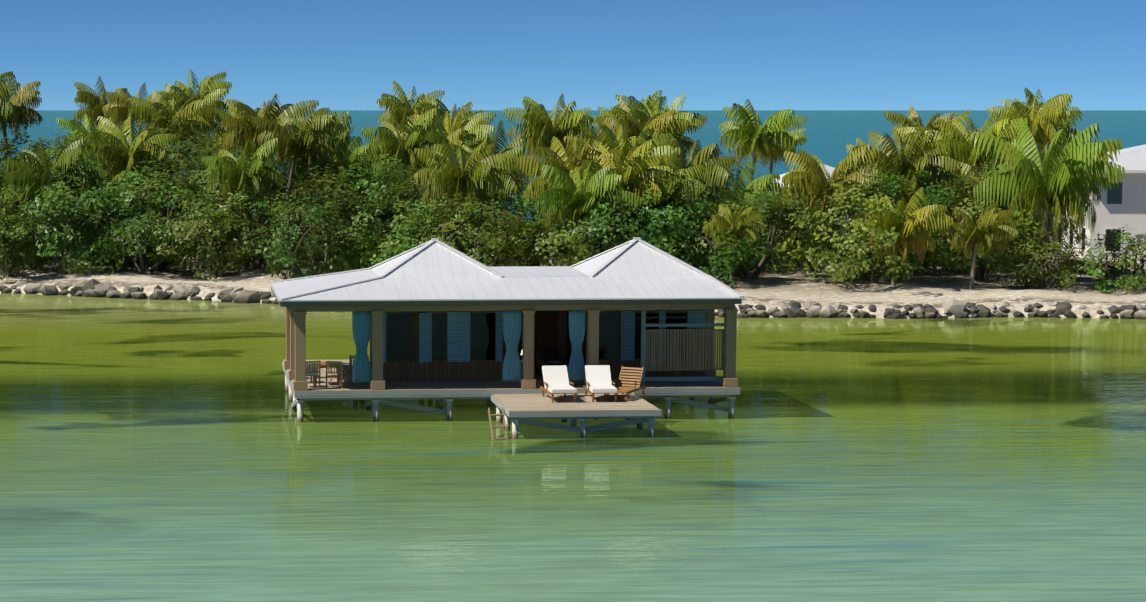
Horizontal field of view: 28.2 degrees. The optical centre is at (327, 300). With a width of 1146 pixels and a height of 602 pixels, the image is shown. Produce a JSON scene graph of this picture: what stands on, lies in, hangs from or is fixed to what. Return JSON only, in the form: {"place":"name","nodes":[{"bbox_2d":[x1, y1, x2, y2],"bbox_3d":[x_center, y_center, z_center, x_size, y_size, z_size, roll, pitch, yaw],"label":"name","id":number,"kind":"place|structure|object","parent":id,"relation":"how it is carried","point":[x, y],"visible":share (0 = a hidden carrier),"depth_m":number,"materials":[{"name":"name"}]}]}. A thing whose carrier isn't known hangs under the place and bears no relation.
{"place":"outdoors","nodes":[
{"label":"outdoors","id":0,"kind":"place"},
{"bbox_2d":[535,350,568,376],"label":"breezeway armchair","id":1,"kind":"object","parent":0,"point":[547,358],"visible":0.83,"depth_m":79.78,"materials":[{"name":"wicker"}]},
{"bbox_2d":[0,110,1145,601],"bbox_3d":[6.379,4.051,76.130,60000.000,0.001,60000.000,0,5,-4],"label":"sea water","id":2,"kind":"structure","parent":0,"point":[162,450],"depth_m":65.74,"materials":[{"name":"green liquid"}]},
{"bbox_2d":[285,375,735,438],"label":"support stilts","id":3,"kind":"object","parent":2,"relation":"in","point":[297,406],"visible":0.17,"depth_m":76.07,"materials":[{"name":"wood"}]},
{"bbox_2d":[282,359,739,418],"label":"bungalow decks","id":4,"kind":"object","parent":3,"relation":"on","point":[513,399],"visible":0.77,"depth_m":75.85,"materials":[{"name":"brown wood"}]},
{"bbox_2d":[284,307,737,390],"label":"veranda posts","id":5,"kind":"object","parent":4,"relation":"on","point":[295,362],"visible":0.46,"depth_m":76.14,"materials":[{"name":"brown wood"}]},
{"bbox_2d":[271,288,741,310],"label":"roof fascia","id":6,"kind":"structure","parent":5,"relation":"on","point":[511,305],"depth_m":75.62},
{"bbox_2d":[271,240,737,299],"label":"metal roof","id":7,"kind":"object","parent":6,"relation":"on","point":[437,270],"visible":0.77,"depth_m":77.88,"materials":[{"name":"white metal"}]},
{"bbox_2d":[270,237,743,301],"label":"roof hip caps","id":8,"kind":"object","parent":7,"relation":"on","point":[597,270],"visible":0.83,"depth_m":78.33,"materials":[{"name":"white metal"}]},
{"bbox_2d":[307,309,715,381],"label":"curtains","id":9,"kind":"object","parent":6,"relation":"hanging from","point":[361,330],"visible":0.92,"depth_m":76.28,"materials":[{"name":"blue fabric"}]},
{"bbox_2d":[640,310,723,385],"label":"privacy screen","id":10,"kind":"object","parent":5,"relation":"attached to","point":[700,361],"visible":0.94,"depth_m":76.84,"materials":[{"name":"brown wood"}]},
{"bbox_2d":[370,310,706,380],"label":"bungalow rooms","id":11,"kind":"object","parent":4,"relation":"on","point":[442,345],"visible":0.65,"depth_m":78.30,"materials":[{"name":"brown wood"}]},
{"bbox_2d":[540,365,577,402],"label":"sun lounger","id":12,"kind":"object","parent":4,"relation":"on","point":[556,380],"visible":1,"depth_m":74.93,"materials":[{"name":"white fabric"}]},
{"bbox_2d":[583,365,617,401],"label":"sun lounger","id":13,"kind":"object","parent":4,"relation":"on","point":[598,380],"visible":1,"depth_m":75.03,"materials":[{"name":"white fabric"}]},
{"bbox_2d":[604,365,647,400],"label":"sun lounger","id":14,"kind":"object","parent":4,"relation":"on","point":[634,379],"visible":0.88,"depth_m":75.42,"materials":[{"name":"brown wood"}]},
{"bbox_2d":[0,237,1145,318],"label":"sandy beach","id":15,"kind":"structure","parent":0,"point":[768,288],"depth_m":122.95,"materials":[{"name":"beige sand"}]},
{"bbox_2d":[0,71,19,133],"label":"palm","id":16,"kind":"object","parent":15,"relation":"on","point":[7,108],"visible":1,"depth_m":157.10,"materials":[{"name":"green plant"}]},
{"bbox_2d":[0,74,42,159],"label":"palm","id":17,"kind":"object","parent":15,"relation":"on","point":[26,96],"visible":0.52,"depth_m":179.86,"materials":[{"name":"green plant"}]},
{"bbox_2d":[0,203,67,279],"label":"bush","id":18,"kind":"object","parent":15,"relation":"on","point":[26,258],"visible":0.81,"depth_m":131.96,"materials":[{"name":"green plant"}]},
{"bbox_2d":[0,161,84,263],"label":"bush","id":19,"kind":"object","parent":15,"relation":"on","point":[10,195],"visible":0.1,"depth_m":137.60,"materials":[{"name":"green plant"}]},
{"bbox_2d":[0,130,96,197],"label":"bush","id":20,"kind":"object","parent":15,"relation":"on","point":[5,148],"visible":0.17,"depth_m":155.19,"materials":[{"name":"green plant"}]},
{"bbox_2d":[3,138,109,263],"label":"palm","id":21,"kind":"object","parent":15,"relation":"on","point":[33,173],"visible":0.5,"depth_m":136.94,"materials":[{"name":"green plant"}]},
{"bbox_2d":[0,181,141,275],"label":"bush","id":22,"kind":"object","parent":15,"relation":"on","point":[53,214],"visible":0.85,"depth_m":130.88,"materials":[{"name":"green plant"}]},
{"bbox_2d":[56,114,116,164],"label":"palm","id":23,"kind":"object","parent":15,"relation":"on","point":[72,125],"visible":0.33,"depth_m":188.76,"materials":[{"name":"green plant"}]},
{"bbox_2d":[1,157,175,265],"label":"bush","id":24,"kind":"object","parent":15,"relation":"on","point":[101,202],"visible":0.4,"depth_m":133.62,"materials":[{"name":"green plant"}]},
{"bbox_2d":[16,140,181,254],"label":"bush","id":25,"kind":"object","parent":15,"relation":"on","point":[142,178],"visible":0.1,"depth_m":140.54,"materials":[{"name":"green plant"}]},
{"bbox_2d":[73,76,138,132],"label":"palm","id":26,"kind":"object","parent":15,"relation":"on","point":[89,99],"visible":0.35,"depth_m":196.17,"materials":[{"name":"green plant"}]},
{"bbox_2d":[81,113,175,189],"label":"palm","id":27,"kind":"object","parent":15,"relation":"on","point":[110,152],"visible":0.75,"depth_m":142.37,"materials":[{"name":"green plant"}]},
{"bbox_2d":[102,82,167,141],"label":"palm","id":28,"kind":"object","parent":15,"relation":"on","point":[122,104],"visible":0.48,"depth_m":176.74,"materials":[{"name":"green plant"}]},
{"bbox_2d":[87,208,197,272],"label":"bush","id":29,"kind":"object","parent":15,"relation":"on","point":[128,248],"visible":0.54,"depth_m":131.33,"materials":[{"name":"green plant"}]},
{"bbox_2d":[65,160,230,269],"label":"bush","id":30,"kind":"object","parent":15,"relation":"on","point":[194,250],"visible":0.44,"depth_m":133.00,"materials":[{"name":"green plant"}]},
{"bbox_2d":[81,148,246,251],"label":"bush","id":31,"kind":"object","parent":15,"relation":"on","point":[163,180],"visible":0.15,"depth_m":140.33,"materials":[{"name":"green plant"}]},
{"bbox_2d":[128,90,220,189],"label":"palm","id":32,"kind":"object","parent":15,"relation":"on","point":[190,112],"visible":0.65,"depth_m":162.53,"materials":[{"name":"green plant"}]},
{"bbox_2d":[110,140,271,244],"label":"bush","id":33,"kind":"object","parent":15,"relation":"on","point":[188,149],"visible":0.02,"depth_m":150.08,"materials":[{"name":"green plant"}]},
{"bbox_2d":[107,104,276,223],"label":"bush","id":34,"kind":"object","parent":15,"relation":"on","point":[180,156],"visible":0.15,"depth_m":155.10,"materials":[{"name":"green plant"}]},
{"bbox_2d":[155,69,231,144],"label":"palm","id":35,"kind":"object","parent":15,"relation":"on","point":[207,86],"visible":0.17,"depth_m":174.67,"materials":[{"name":"green plant"}]},
{"bbox_2d":[166,81,227,156],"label":"palm","id":36,"kind":"object","parent":15,"relation":"on","point":[183,97],"visible":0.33,"depth_m":169.14,"materials":[{"name":"green plant"}]},
{"bbox_2d":[152,196,271,280],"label":"bush","id":37,"kind":"object","parent":15,"relation":"on","point":[221,235],"visible":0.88,"depth_m":129.97,"materials":[{"name":"green plant"}]},
{"bbox_2d":[202,136,286,269],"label":"palm","id":38,"kind":"object","parent":15,"relation":"on","point":[229,169],"visible":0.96,"depth_m":133.31,"materials":[{"name":"green plant"}]},
{"bbox_2d":[170,147,320,222],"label":"bush","id":39,"kind":"object","parent":15,"relation":"on","point":[294,176],"visible":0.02,"depth_m":148.28,"materials":[{"name":"green plant"}]},
{"bbox_2d":[169,147,322,259],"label":"bush","id":40,"kind":"object","parent":15,"relation":"on","point":[203,174],"visible":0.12,"depth_m":139.69,"materials":[{"name":"green plant"}]},
{"bbox_2d":[164,172,341,267],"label":"bush","id":41,"kind":"object","parent":15,"relation":"on","point":[250,196],"visible":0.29,"depth_m":133.20,"materials":[{"name":"green plant"}]},
{"bbox_2d":[220,94,318,254],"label":"palm","id":42,"kind":"object","parent":15,"relation":"on","point":[244,112],"visible":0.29,"depth_m":144.28,"materials":[{"name":"green plant"}]},
{"bbox_2d":[251,108,345,202],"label":"palm","id":43,"kind":"object","parent":15,"relation":"on","point":[304,143],"visible":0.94,"depth_m":137.52,"materials":[{"name":"green plant"}]},
{"bbox_2d":[274,107,347,255],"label":"palm","id":44,"kind":"object","parent":15,"relation":"on","point":[335,115],"visible":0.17,"depth_m":141.81,"materials":[{"name":"green plant"}]},
{"bbox_2d":[240,194,400,280],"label":"bush","id":45,"kind":"object","parent":15,"relation":"on","point":[284,257],"visible":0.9,"depth_m":125.42,"materials":[{"name":"green plant"}]},
{"bbox_2d":[224,163,418,270],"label":"bush","id":46,"kind":"object","parent":15,"relation":"on","point":[329,183],"visible":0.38,"depth_m":131.21,"materials":[{"name":"green plant"}]},
{"bbox_2d":[296,112,361,227],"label":"palm","id":47,"kind":"object","parent":15,"relation":"on","point":[344,138],"visible":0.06,"depth_m":145.84,"materials":[{"name":"green plant"}]},
{"bbox_2d":[291,136,385,201],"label":"palm","id":48,"kind":"object","parent":15,"relation":"on","point":[353,156],"visible":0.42,"depth_m":138.41,"materials":[{"name":"green plant"}]},
{"bbox_2d":[259,141,442,248],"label":"bush","id":49,"kind":"object","parent":15,"relation":"on","point":[393,167],"visible":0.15,"depth_m":141.85,"materials":[{"name":"green plant"}]},
{"bbox_2d":[261,153,458,266],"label":"bush","id":50,"kind":"object","parent":15,"relation":"on","point":[376,175],"visible":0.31,"depth_m":134.70,"materials":[{"name":"green plant"}]},
{"bbox_2d":[340,225,462,270],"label":"bush","id":51,"kind":"object","parent":15,"relation":"on","point":[390,251],"visible":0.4,"depth_m":124.93,"materials":[{"name":"green plant"}]},
{"bbox_2d":[361,105,448,198],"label":"palm","id":52,"kind":"object","parent":15,"relation":"on","point":[419,136],"visible":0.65,"depth_m":142.81,"materials":[{"name":"green plant"}]},
{"bbox_2d":[377,80,444,135],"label":"palm","id":53,"kind":"object","parent":15,"relation":"on","point":[397,108],"visible":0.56,"depth_m":186.07,"materials":[{"name":"green plant"}]},
{"bbox_2d":[331,177,513,265],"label":"bush","id":54,"kind":"object","parent":15,"relation":"on","point":[355,218],"visible":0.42,"depth_m":128.44,"materials":[{"name":"green plant"}]},
{"bbox_2d":[395,125,475,194],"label":"palm","id":55,"kind":"object","parent":15,"relation":"on","point":[454,135],"visible":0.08,"depth_m":147.13,"materials":[{"name":"green plant"}]},
{"bbox_2d":[346,154,531,264],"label":"bush","id":56,"kind":"object","parent":15,"relation":"on","point":[417,203],"visible":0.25,"depth_m":132.02,"materials":[{"name":"green plant"}]},
{"bbox_2d":[407,101,488,134],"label":"palm","id":57,"kind":"object","parent":15,"relation":"on","point":[449,119],"visible":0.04,"depth_m":172.96,"materials":[{"name":"green plant"}]},
{"bbox_2d":[408,114,494,150],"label":"palm","id":58,"kind":"object","parent":15,"relation":"on","point":[475,134],"visible":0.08,"depth_m":153.77,"materials":[{"name":"green plant"}]},
{"bbox_2d":[423,98,495,126],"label":"palm","id":59,"kind":"object","parent":15,"relation":"on","point":[442,113],"visible":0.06,"depth_m":182.12,"materials":[{"name":"green plant"}]},
{"bbox_2d":[370,192,550,266],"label":"bush","id":60,"kind":"object","parent":15,"relation":"on","point":[490,239],"visible":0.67,"depth_m":122.80,"materials":[{"name":"green plant"}]},
{"bbox_2d":[414,139,517,251],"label":"palm","id":61,"kind":"object","parent":15,"relation":"on","point":[475,179],"visible":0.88,"depth_m":127.17,"materials":[{"name":"green plant"}]},
{"bbox_2d":[394,188,545,266],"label":"bush","id":62,"kind":"object","parent":15,"relation":"on","point":[469,245],"visible":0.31,"depth_m":126.71,"materials":[{"name":"green plant"}]},
{"bbox_2d":[433,133,527,224],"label":"palm","id":63,"kind":"object","parent":15,"relation":"on","point":[506,178],"visible":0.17,"depth_m":133.32,"materials":[{"name":"green plant"}]},
{"bbox_2d":[481,120,535,218],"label":"palm","id":64,"kind":"object","parent":15,"relation":"on","point":[514,144],"visible":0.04,"depth_m":176.32,"materials":[{"name":"green plant"}]},
{"bbox_2d":[464,182,582,266],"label":"bush","id":65,"kind":"object","parent":15,"relation":"on","point":[533,211],"visible":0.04,"depth_m":132.66,"materials":[{"name":"green plant"}]},
{"bbox_2d":[503,94,597,182],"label":"palm","id":66,"kind":"object","parent":15,"relation":"on","point":[541,129],"visible":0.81,"depth_m":150.96,"materials":[{"name":"green plant"}]},
{"bbox_2d":[506,214,607,265],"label":"bush","id":67,"kind":"object","parent":15,"relation":"on","point":[556,250],"visible":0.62,"depth_m":122.40,"materials":[{"name":"green plant"}]},
{"bbox_2d":[515,133,622,219],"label":"palm","id":68,"kind":"object","parent":15,"relation":"on","point":[539,186],"visible":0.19,"depth_m":130.13,"materials":[{"name":"green plant"}]},
{"bbox_2d":[0,279,1145,319],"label":"shoreline rocks","id":69,"kind":"object","parent":15,"relation":"on","point":[790,309],"visible":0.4,"depth_m":114.54,"materials":[{"name":"grey stone"}]},
{"bbox_2d":[498,189,651,265],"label":"bush","id":70,"kind":"object","parent":15,"relation":"on","point":[633,210],"visible":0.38,"depth_m":124.91,"materials":[{"name":"green plant"}]},
{"bbox_2d":[535,157,642,246],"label":"palm","id":71,"kind":"object","parent":15,"relation":"on","point":[563,207],"visible":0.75,"depth_m":124.62,"materials":[{"name":"green plant"}]},
{"bbox_2d":[561,140,679,225],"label":"palm","id":72,"kind":"object","parent":15,"relation":"on","point":[629,174],"visible":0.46,"depth_m":127.41,"materials":[{"name":"green plant"}]},
{"bbox_2d":[569,124,680,169],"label":"palm","id":73,"kind":"object","parent":15,"relation":"on","point":[663,150],"depth_m":135.57,"materials":[{"name":"green plant"}]},
{"bbox_2d":[563,207,699,265],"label":"bush","id":74,"kind":"object","parent":15,"relation":"on","point":[609,230],"visible":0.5,"depth_m":121.52,"materials":[{"name":"green plant"}]},
{"bbox_2d":[597,101,690,148],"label":"palm","id":75,"kind":"object","parent":15,"relation":"on","point":[660,122],"visible":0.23,"depth_m":153.95,"materials":[{"name":"green plant"}]},
{"bbox_2d":[611,93,706,152],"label":"palm","id":76,"kind":"object","parent":15,"relation":"on","point":[643,115],"visible":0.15,"depth_m":159.02,"materials":[{"name":"green plant"}]},
{"bbox_2d":[621,151,706,242],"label":"palm","id":77,"kind":"object","parent":15,"relation":"on","point":[689,172],"visible":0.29,"depth_m":129.03,"materials":[{"name":"green plant"}]},
{"bbox_2d":[567,163,782,273],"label":"bush","id":78,"kind":"object","parent":15,"relation":"on","point":[656,218],"visible":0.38,"depth_m":124.69,"materials":[{"name":"green plant"}]},
{"bbox_2d":[642,130,735,227],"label":"palm","id":79,"kind":"object","parent":15,"relation":"on","point":[715,171],"visible":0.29,"depth_m":136.19,"materials":[{"name":"green plant"}]},
{"bbox_2d":[654,221,759,288],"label":"bush","id":80,"kind":"object","parent":15,"relation":"on","point":[726,253],"visible":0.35,"depth_m":122.71,"materials":[{"name":"green plant"}]},
{"bbox_2d":[660,190,789,271],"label":"bush","id":81,"kind":"object","parent":15,"relation":"on","point":[733,204],"visible":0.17,"depth_m":130.19,"materials":[{"name":"green plant"}]},
{"bbox_2d":[702,204,765,284],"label":"palm","id":82,"kind":"object","parent":15,"relation":"on","point":[744,229],"visible":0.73,"depth_m":123.53,"materials":[{"name":"green plant"}]},
{"bbox_2d":[698,159,788,219],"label":"palm","id":83,"kind":"object","parent":15,"relation":"on","point":[763,182],"visible":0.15,"depth_m":138.01,"materials":[{"name":"green plant"}]},
{"bbox_2d":[669,188,836,278],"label":"bush","id":84,"kind":"object","parent":15,"relation":"on","point":[767,249],"visible":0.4,"depth_m":126.37,"materials":[{"name":"green plant"}]},
{"bbox_2d":[718,99,807,182],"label":"palm","id":85,"kind":"object","parent":15,"relation":"on","point":[749,134],"visible":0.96,"depth_m":148.99,"materials":[{"name":"green plant"}]},
{"bbox_2d":[744,124,807,173],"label":"palm","id":86,"kind":"object","parent":15,"relation":"on","point":[797,136],"visible":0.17,"depth_m":170.71,"materials":[{"name":"green plant"}]},
{"bbox_2d":[739,189,869,269],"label":"bush","id":87,"kind":"object","parent":15,"relation":"on","point":[797,265],"visible":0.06,"depth_m":131.77,"materials":[{"name":"green plant"}]},
{"bbox_2d":[781,144,883,276],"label":"palm","id":88,"kind":"object","parent":15,"relation":"on","point":[807,178],"visible":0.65,"depth_m":127.84,"materials":[{"name":"green plant"}]},
{"bbox_2d":[766,165,947,284],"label":"bush","id":89,"kind":"object","parent":15,"relation":"on","point":[843,274],"visible":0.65,"depth_m":122.13,"materials":[{"name":"green plant"}]},
{"bbox_2d":[813,227,910,281],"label":"bush","id":90,"kind":"object","parent":15,"relation":"on","point":[874,274],"visible":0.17,"depth_m":123.79,"materials":[{"name":"green plant"}]},
{"bbox_2d":[855,188,952,286],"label":"palm","id":91,"kind":"object","parent":15,"relation":"on","point":[910,223],"visible":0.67,"depth_m":120.61,"materials":[{"name":"green plant"}]},
{"bbox_2d":[849,129,960,267],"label":"palm","id":92,"kind":"object","parent":15,"relation":"on","point":[926,160],"visible":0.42,"depth_m":129.49,"materials":[{"name":"green plant"}]},
{"bbox_2d":[884,105,958,147],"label":"palm","id":93,"kind":"object","parent":15,"relation":"on","point":[907,121],"visible":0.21,"depth_m":182.03,"materials":[{"name":"green plant"}]},
{"bbox_2d":[827,169,1019,279],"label":"bush","id":94,"kind":"object","parent":15,"relation":"on","point":[934,196],"visible":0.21,"depth_m":124.87,"materials":[{"name":"green plant"}]},
{"bbox_2d":[895,110,984,197],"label":"palm","id":95,"kind":"object","parent":15,"relation":"on","point":[902,131],"visible":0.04,"depth_m":149.62,"materials":[{"name":"green plant"}]},
{"bbox_2d":[917,113,1026,175],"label":"palm","id":96,"kind":"object","parent":15,"relation":"on","point":[963,150],"visible":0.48,"depth_m":145.96,"materials":[{"name":"green plant"}]},
{"bbox_2d":[937,202,1019,289],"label":"palm","id":97,"kind":"object","parent":15,"relation":"on","point":[987,230],"visible":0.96,"depth_m":120.65,"materials":[{"name":"green plant"}]},
{"bbox_2d":[944,150,1025,273],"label":"palm","id":98,"kind":"object","parent":15,"relation":"on","point":[973,170],"visible":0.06,"depth_m":129.28,"materials":[{"name":"green plant"}]},
{"bbox_2d":[910,161,1085,281],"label":"bush","id":99,"kind":"object","parent":15,"relation":"on","point":[1032,237],"visible":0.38,"depth_m":122.96,"materials":[{"name":"green plant"}]},
{"bbox_2d":[987,89,1072,153],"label":"palm","id":100,"kind":"object","parent":15,"relation":"on","point":[1047,113],"visible":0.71,"depth_m":150.72,"materials":[{"name":"green plant"}]},
{"bbox_2d":[982,235,1094,290],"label":"bush","id":101,"kind":"object","parent":15,"relation":"on","point":[1058,275],"visible":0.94,"depth_m":121.23,"materials":[{"name":"green plant"}]},
{"bbox_2d":[1001,110,1090,157],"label":"palm","id":102,"kind":"object","parent":15,"relation":"on","point":[1071,135],"visible":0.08,"depth_m":169.09,"materials":[{"name":"green plant"}]},
{"bbox_2d":[970,117,1124,285],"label":"palm","id":103,"kind":"object","parent":15,"relation":"on","point":[1059,189],"visible":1,"depth_m":122.40,"materials":[{"name":"green plant"}]},
{"bbox_2d":[1003,138,1117,269],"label":"palm","id":104,"kind":"object","parent":15,"relation":"on","point":[1097,193],"visible":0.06,"depth_m":128.62,"materials":[{"name":"green plant"}]},
{"bbox_2d":[1054,144,1145,262],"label":"house","id":105,"kind":"structure","parent":15,"relation":"on","point":[1124,205],"depth_m":138.57,"materials":[{"name":"grey paint"}]},
{"bbox_2d":[1064,225,1145,293],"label":"bush","id":106,"kind":"object","parent":15,"relation":"on","point":[1114,269],"visible":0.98,"depth_m":121.00,"materials":[{"name":"green plant"}]},
{"bbox_2d":[0,0,1145,109],"label":"sky","id":107,"kind":"structure","parent":0,"point":[338,54],"materials":[{"name":"blue"}]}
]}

